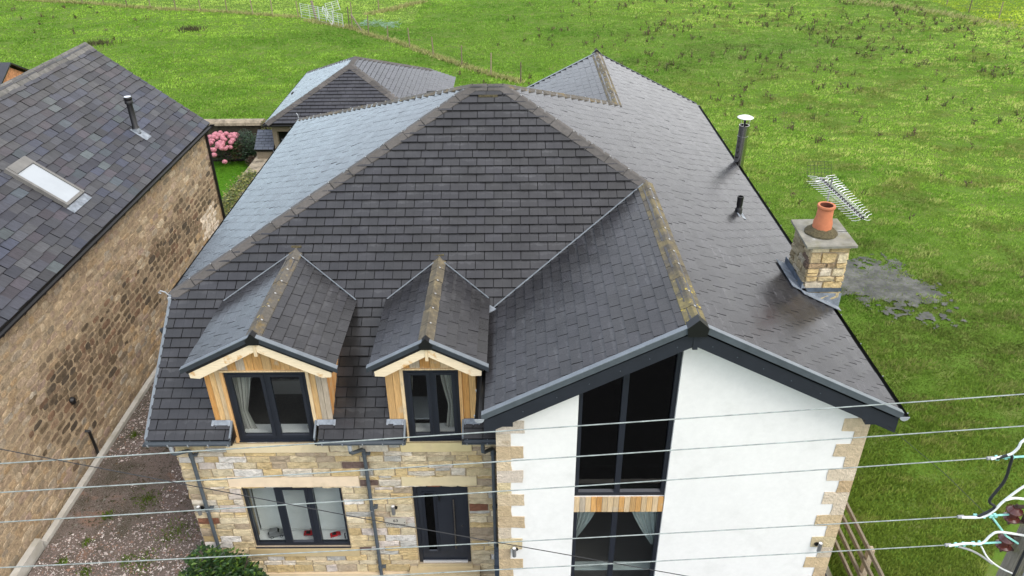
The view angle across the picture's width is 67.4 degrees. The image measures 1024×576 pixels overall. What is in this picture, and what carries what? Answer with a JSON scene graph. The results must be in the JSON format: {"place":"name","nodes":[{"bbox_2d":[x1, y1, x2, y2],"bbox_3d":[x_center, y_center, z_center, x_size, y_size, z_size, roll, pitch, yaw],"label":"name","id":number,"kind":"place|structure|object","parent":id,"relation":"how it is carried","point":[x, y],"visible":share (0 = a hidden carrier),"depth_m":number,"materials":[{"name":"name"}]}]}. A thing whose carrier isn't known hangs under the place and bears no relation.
{"place":"outdoors","nodes":[
{"label":"outdoors","id":0,"kind":"place"},
{"bbox_2d":[214,161,249,198],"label":"lawn","id":1,"kind":"structure","parent":0,"point":[228,172],"depth_m":33.26,"materials":[{"name":"green plant"}]},
{"bbox_2d":[208,130,247,163],"bbox_3d":[-12.676,-6.103,33.685,2.087,1.201,2.225,0,31,0],"label":"hydrangea","id":2,"kind":"object","parent":1,"relation":"on","point":[221,146],"visible":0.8,"depth_m":33.58,"materials":[{"name":"pink plant"}]},
{"bbox_2d":[210,144,252,161],"bbox_3d":[-13.914,-6.183,35.171,6.750,0.120,1.900,0,31,0],"label":"flower bed","id":3,"kind":"object","parent":1,"relation":"on","point":[237,159],"visible":0.11,"depth_m":34.52,"materials":[{"name":"green plant"}]},
{"bbox_2d":[235,129,256,162],"bbox_3d":[-11.479,-6.282,34.005,1.632,1.509,1.910,0,31,0],"label":"garden shrub","id":4,"kind":"object","parent":3,"relation":"on","point":[248,146],"visible":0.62,"depth_m":33.68,"materials":[{"name":"green plant"}]},
{"bbox_2d":[245,155,256,165],"bbox_3d":[-11.173,-5.453,33.325,0.726,0.706,0.938,0,31,0],"label":"garden shrub","id":5,"kind":"object","parent":1,"relation":"on","point":[250,161],"visible":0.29,"depth_m":33.23,"materials":[{"name":"green plant"}]},
{"bbox_2d":[268,527,283,538],"bbox_3d":[-4.579,4.746,14.899,0.307,0.162,0.145,-6,31,-10],"label":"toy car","id":6,"kind":"object","parent":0,"point":[275,532],"visible":0.98,"depth_m":14.86,"materials":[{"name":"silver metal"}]},
{"bbox_2d":[271,377,301,393],"bbox_3d":[-3.830,1.283,16.122,2.040,0.578,2.300,0,31,0],"label":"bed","id":7,"kind":"object","parent":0,"point":[286,385],"depth_m":15.19,"materials":[{"name":"grey fabric"}]},
{"bbox_2d":[304,530,312,535],"bbox_3d":[-3.940,4.751,14.952,0.215,0.088,0.158,0,31,0],"label":"toy car","id":8,"kind":"object","parent":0,"point":[307,532],"visible":0.76,"depth_m":14.90,"materials":[{"name":"red paint"}]},
{"bbox_2d":[413,396,428,422],"bbox_3d":[-1.597,2.453,13.989,0.430,0.728,0.600,0,31,0],"label":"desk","id":9,"kind":"object","parent":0,"point":[421,408],"visible":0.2,"depth_m":13.79,"materials":[{"name":"grey glass"}]},
{"bbox_2d":[0,0,1023,575],"bbox_3d":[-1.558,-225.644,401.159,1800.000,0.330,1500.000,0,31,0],"label":"field","id":10,"kind":"structure","parent":0,"point":[998,556],"depth_m":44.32,"materials":[{"name":"green plant"}]},
{"bbox_2d":[0,62,28,83],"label":"brick shed","id":11,"kind":"structure","parent":10,"relation":"on","point":[9,70],"depth_m":32.24,"materials":[{"name":"tile"}]},
{"bbox_2d":[83,38,121,46],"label":"rush clump","id":12,"kind":"object","parent":10,"relation":"on","point":[100,42],"visible":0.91,"depth_m":54.14,"materials":[{"name":"plant"}]},
{"bbox_2d":[0,42,225,575],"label":"stone cottage","id":13,"kind":"structure","parent":10,"relation":"on","point":[112,215],"depth_m":18.55,"materials":[{"name":"stone"}]},
{"bbox_2d":[0,449,685,575],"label":"telephone line","id":14,"kind":"object","parent":13,"relation":"attached to","point":[336,513],"visible":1,"depth_m":7.19,"materials":[{"name":"black rubber"}]},
{"bbox_2d":[28,382,206,575],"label":"gravel drive","id":15,"kind":"structure","parent":10,"relation":"on","point":[162,460],"depth_m":16.38,"materials":[{"name":"grey gravel"}]},
{"bbox_2d":[41,366,156,547],"bbox_3d":[-9.592,2.011,21.262,0.133,0.273,12.778,0,31,0],"label":"kerb edging","id":16,"kind":"object","parent":15,"relation":"on","point":[69,504],"visible":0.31,"depth_m":17.66,"materials":[{"name":"concrete"}]},
{"bbox_2d":[30,386,205,575],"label":"gravel stones","id":17,"kind":"object","parent":15,"relation":"on","point":[118,532],"visible":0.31,"depth_m":15.97,"materials":[{"name":"grey gravel"}]},
{"bbox_2d":[54,430,199,575],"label":"moss and weeds","id":18,"kind":"object","parent":15,"relation":"on","point":[62,560],"visible":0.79,"depth_m":15.82,"materials":[{"name":"green plant"}]},
{"bbox_2d":[170,25,206,31],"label":"rush clump","id":19,"kind":"object","parent":10,"relation":"on","point":[186,28],"visible":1,"depth_m":57.81,"materials":[{"name":"green plant"}]},
{"bbox_2d":[81,0,298,16],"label":"wire fence","id":20,"kind":"object","parent":10,"relation":"on","point":[225,4],"visible":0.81,"depth_m":62.98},
{"bbox_2d":[204,119,265,144],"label":"garden wall","id":21,"kind":"structure","parent":10,"relation":"on","point":[237,125],"depth_m":35.56,"materials":[{"name":"stone"}]},
{"bbox_2d":[223,156,267,212],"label":"boundary wall","id":22,"kind":"structure","parent":10,"relation":"on","point":[256,164],"depth_m":30.51,"materials":[{"name":"stone"}]},
{"bbox_2d":[221,167,257,215],"bbox_3d":[-10.159,-3.192,28.228,1.384,1.052,4.464,0,31,0],"label":"ivy","id":23,"kind":"object","parent":22,"relation":"on","point":[232,197],"visible":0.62,"depth_m":28.32,"materials":[{"name":"green plant"}]},
{"bbox_2d":[254,129,274,158],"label":"log store","id":24,"kind":"structure","parent":10,"relation":"on","point":[264,147],"depth_m":31.22,"materials":[{"name":"grey tile"}]},
{"bbox_2d":[299,3,318,18],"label":"metal hurdle","id":25,"kind":"object","parent":10,"relation":"on","point":[309,11],"visible":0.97,"depth_m":60.20,"materials":[{"name":"silver metal"}]},
{"bbox_2d":[310,0,316,18],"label":"timber post","id":26,"kind":"object","parent":10,"relation":"on","point":[313,8],"visible":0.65,"depth_m":60.13,"materials":[{"name":"brown wood"}]},
{"bbox_2d":[318,7,333,24],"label":"metal hurdle","id":27,"kind":"object","parent":10,"relation":"on","point":[325,14],"visible":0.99,"depth_m":59.02,"materials":[{"name":"silver metal"}]},
{"bbox_2d":[325,0,339,11],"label":"metal hurdle","id":28,"kind":"object","parent":10,"relation":"on","point":[332,6],"visible":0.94,"depth_m":59.67,"materials":[{"name":"silver metal"}]},
{"bbox_2d":[332,12,342,26],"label":"metal hurdle","id":29,"kind":"object","parent":10,"relation":"on","point":[337,17],"visible":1,"depth_m":57.96,"materials":[{"name":"silver metal"}]},
{"bbox_2d":[262,56,455,148],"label":"garage","id":30,"kind":"structure","parent":10,"relation":"on","point":[354,81],"depth_m":31.27,"materials":[{"name":"tile"}]},
{"bbox_2d":[350,0,386,19],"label":"wire fence","id":31,"kind":"object","parent":10,"relation":"on","point":[364,5],"visible":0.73,"depth_m":62.15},
{"bbox_2d":[358,18,400,27],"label":"wire netting","id":32,"kind":"object","parent":10,"relation":"on","point":[380,22],"visible":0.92,"depth_m":58.42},
{"bbox_2d":[347,7,521,82],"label":"wire fence","id":33,"kind":"object","parent":10,"relation":"on","point":[491,57],"visible":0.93,"depth_m":50.19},
{"bbox_2d":[11,0,1023,278],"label":"dock weeds","id":34,"kind":"object","parent":10,"relation":"on","point":[859,50],"visible":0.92,"depth_m":51.04,"materials":[{"name":"green plant"}]},
{"bbox_2d":[142,49,909,575],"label":"detached house","id":35,"kind":"structure","parent":10,"relation":"on","point":[596,239],"depth_m":13.48,"materials":[{"name":"grey stone"}]},
{"bbox_2d":[196,505,203,515],"bbox_3d":[-5.732,4.078,14.122,0.105,0.200,0.110,0,31,0],"label":"wall lamp","id":36,"kind":"object","parent":35,"relation":"attached to","point":[198,507],"visible":0.94,"depth_m":14.09,"materials":[{"name":"metal"}]},
{"bbox_2d":[232,377,257,428],"bbox_3d":[-4.541,1.849,13.104,0.400,1.450,0.044,0,31,0],"label":"curtain","id":37,"kind":"object","parent":35,"relation":"hanging from","point":[242,386],"visible":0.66,"depth_m":13.12,"materials":[{"name":"grey fabric"}]},
{"bbox_2d":[242,487,350,548],"bbox_3d":[-4.012,4.271,14.382,1.830,1.608,0.150,0,31,0],"label":"window","id":38,"kind":"structure","parent":35,"relation":"in","point":[309,494],"depth_m":14.51,"materials":[{"name":"black plastic"}]},
{"bbox_2d":[252,487,345,529],"bbox_3d":[-4.012,4.074,14.649,1.790,1.485,0.060,0,31,0],"label":"window blind","id":39,"kind":"object","parent":35,"relation":"attached to","point":[269,517],"depth_m":14.75,"materials":[{"name":"white fabric"}]},
{"bbox_2d":[330,531,340,537],"bbox_3d":[-3.430,4.777,14.907,0.200,0.080,0.100,-11,33,-17],"label":"toy car","id":40,"kind":"object","parent":35,"relation":"on","point":[334,534],"visible":1,"depth_m":14.89,"materials":[{"name":"red paint"}]},
{"bbox_2d":[391,505,397,514],"bbox_3d":[-2.162,4.069,14.114,0.105,0.200,0.110,0,31,0],"label":"wall lamp","id":41,"kind":"object","parent":35,"relation":"attached to","point":[393,507],"visible":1,"depth_m":14.07,"materials":[{"name":"metal"}]},
{"bbox_2d":[385,518,405,526],"bbox_3d":[-2.171,4.378,14.338,0.380,0.220,0.012,0,31,0],"label":"number plaque","id":42,"kind":"object","parent":35,"relation":"attached to","point":[401,521],"visible":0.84,"depth_m":14.32,"materials":[{"name":"white stone"}]},
{"bbox_2d":[412,486,470,562],"bbox_3d":[-1.305,4.432,14.526,1.020,2.100,0.156,0,31,0],"label":"door","id":43,"kind":"structure","parent":35,"relation":"in","point":[446,513],"depth_m":14.51,"materials":[{"name":"metal"}]},
{"bbox_2d":[440,375,453,426],"bbox_3d":[-1.061,1.813,13.104,0.360,1.450,0.044,0,31,0],"label":"curtain","id":44,"kind":"object","parent":35,"relation":"hanging from","point":[446,380],"visible":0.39,"depth_m":13.13,"materials":[{"name":"grey fabric"}]},
{"bbox_2d":[512,546,517,557],"bbox_3d":[0.057,4.551,13.274,0.105,0.200,0.110,0,31,0],"label":"wall lamp","id":45,"kind":"object","parent":35,"relation":"attached to","point":[514,549],"visible":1,"depth_m":13.23,"materials":[{"name":"metal"}]},
{"bbox_2d":[576,512,594,537],"bbox_3d":[1.282,4.025,13.313,0.470,1.000,0.044,0,31,0],"label":"curtain","id":46,"kind":"object","parent":35,"relation":"hanging from","point":[583,519],"visible":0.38,"depth_m":13.31,"materials":[{"name":"grey fabric"}]},
{"bbox_2d":[571,511,661,575],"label":"window","id":47,"kind":"structure","parent":35,"relation":"in","point":[614,515],"depth_m":13.33,"materials":[{"name":"black metal"}]},
{"bbox_2d":[574,352,682,495],"bbox_3d":[1.762,2.013,11.924,1.491,3.272,0.092,0,31,0],"label":"window","id":48,"kind":"structure","parent":35,"relation":"in","point":[649,392],"depth_m":12.08,"materials":[{"name":"black glass"}]},
{"bbox_2d":[632,511,656,544],"bbox_3d":[2.257,4.069,13.339,0.560,1.120,0.044,0,31,0],"label":"curtain","id":49,"kind":"object","parent":35,"relation":"hanging from","point":[646,521],"visible":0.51,"depth_m":13.34,"materials":[{"name":"grey fabric"}]},
{"bbox_2d":[814,542,822,551],"bbox_3d":[5.261,4.435,13.184,0.105,0.200,0.110,0,31,0],"label":"wall lamp","id":50,"kind":"object","parent":35,"relation":"attached to","point":[819,545],"visible":0.98,"depth_m":13.15,"materials":[{"name":"metal"}]},
{"bbox_2d":[802,161,870,220],"bbox_3d":[6.003,-1.442,14.385,0.556,1.193,2.010,0,31,0],"label":"television aerial","id":51,"kind":"object","parent":35,"relation":"attached to","point":[843,198],"visible":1,"depth_m":14.37,"materials":[{"name":"metal"}]},
{"bbox_2d":[887,425,995,523],"bbox_3d":[5.660,2.418,10.038,0.181,1.057,3.472,0,31,1],"label":"telephone line","id":52,"kind":"object","parent":35,"relation":"attached to","point":[942,471],"visible":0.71,"depth_m":10.23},
{"bbox_2d":[834,502,884,575],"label":"rail fence","id":53,"kind":"object","parent":10,"relation":"on","point":[868,557],"visible":0.61,"depth_m":14.85,"materials":[{"name":"brown wood"}]},
{"bbox_2d":[840,253,966,328],"bbox_3d":[12.203,-0.250,25.237,6.795,0.001,7.785,0,31,0],"label":"patch of grey gravel","id":54,"kind":"object","parent":10,"relation":"on","point":[876,285],"visible":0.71,"depth_m":24.88,"materials":[{"name":"gravel"}]},
{"bbox_2d":[946,0,1023,19],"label":"wire fence","id":55,"kind":"object","parent":10,"relation":"on","point":[986,5],"visible":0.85,"depth_m":58.66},
{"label":"verge soil","id":56,"kind":"structure","parent":10,"relation":"on","visible":0},
{"bbox_2d":[9,538,44,575],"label":"loose kerb","id":57,"kind":"structure","parent":56,"relation":"on","point":[33,552],"depth_m":15.31,"materials":[{"name":"concrete"}]},
{"bbox_2d":[17,0,1023,83],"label":"dry grass","id":58,"kind":"structure","parent":0,"point":[510,78],"depth_m":60.14,"materials":[{"name":"brown plant"}]},
{"bbox_2d":[826,566,831,575],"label":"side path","id":59,"kind":"structure","parent":0,"point":[828,572],"depth_m":15.40,"materials":[{"name":"beige stone"}]},
{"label":"pavement","id":60,"kind":"structure","parent":0,"visible":0},
{"bbox_2d":[178,541,268,575],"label":"evergreen bush","id":61,"kind":"object","parent":60,"relation":"on","point":[234,566],"visible":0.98,"depth_m":13.97,"materials":[{"name":"green plant"}]},
{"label":"road","id":62,"kind":"structure","parent":0,"visible":0},
{"bbox_2d":[944,439,1023,575],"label":"power pole","id":63,"kind":"object","parent":62,"relation":"on","point":[1011,544],"visible":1,"depth_m":7.87,"materials":[{"name":"white wood"}]},
{"bbox_2d":[0,516,957,567],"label":"overhead wire","id":64,"kind":"object","parent":63,"relation":"attached to","point":[477,543],"visible":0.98,"depth_m":7.69,"materials":[{"name":"grey metal"}]},
{"bbox_2d":[0,458,986,522],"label":"overhead wire","id":65,"kind":"object","parent":63,"relation":"attached to","point":[492,491],"visible":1,"depth_m":7.32,"materials":[{"name":"grey metal"}]},
{"bbox_2d":[0,394,1023,463],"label":"overhead wire","id":66,"kind":"object","parent":63,"relation":"attached to","point":[511,430],"visible":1,"depth_m":6.93,"materials":[{"name":"grey metal"}]},
{"bbox_2d":[0,425,1023,492],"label":"overhead wire","id":67,"kind":"object","parent":63,"relation":"attached to","point":[513,460],"visible":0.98,"depth_m":7.12,"materials":[{"name":"grey metal"}]},
{"bbox_2d":[374,545,944,575],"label":"overhead wire","id":68,"kind":"object","parent":63,"relation":"attached to","point":[659,561],"visible":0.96,"depth_m":7.94,"materials":[{"name":"grey metal"}]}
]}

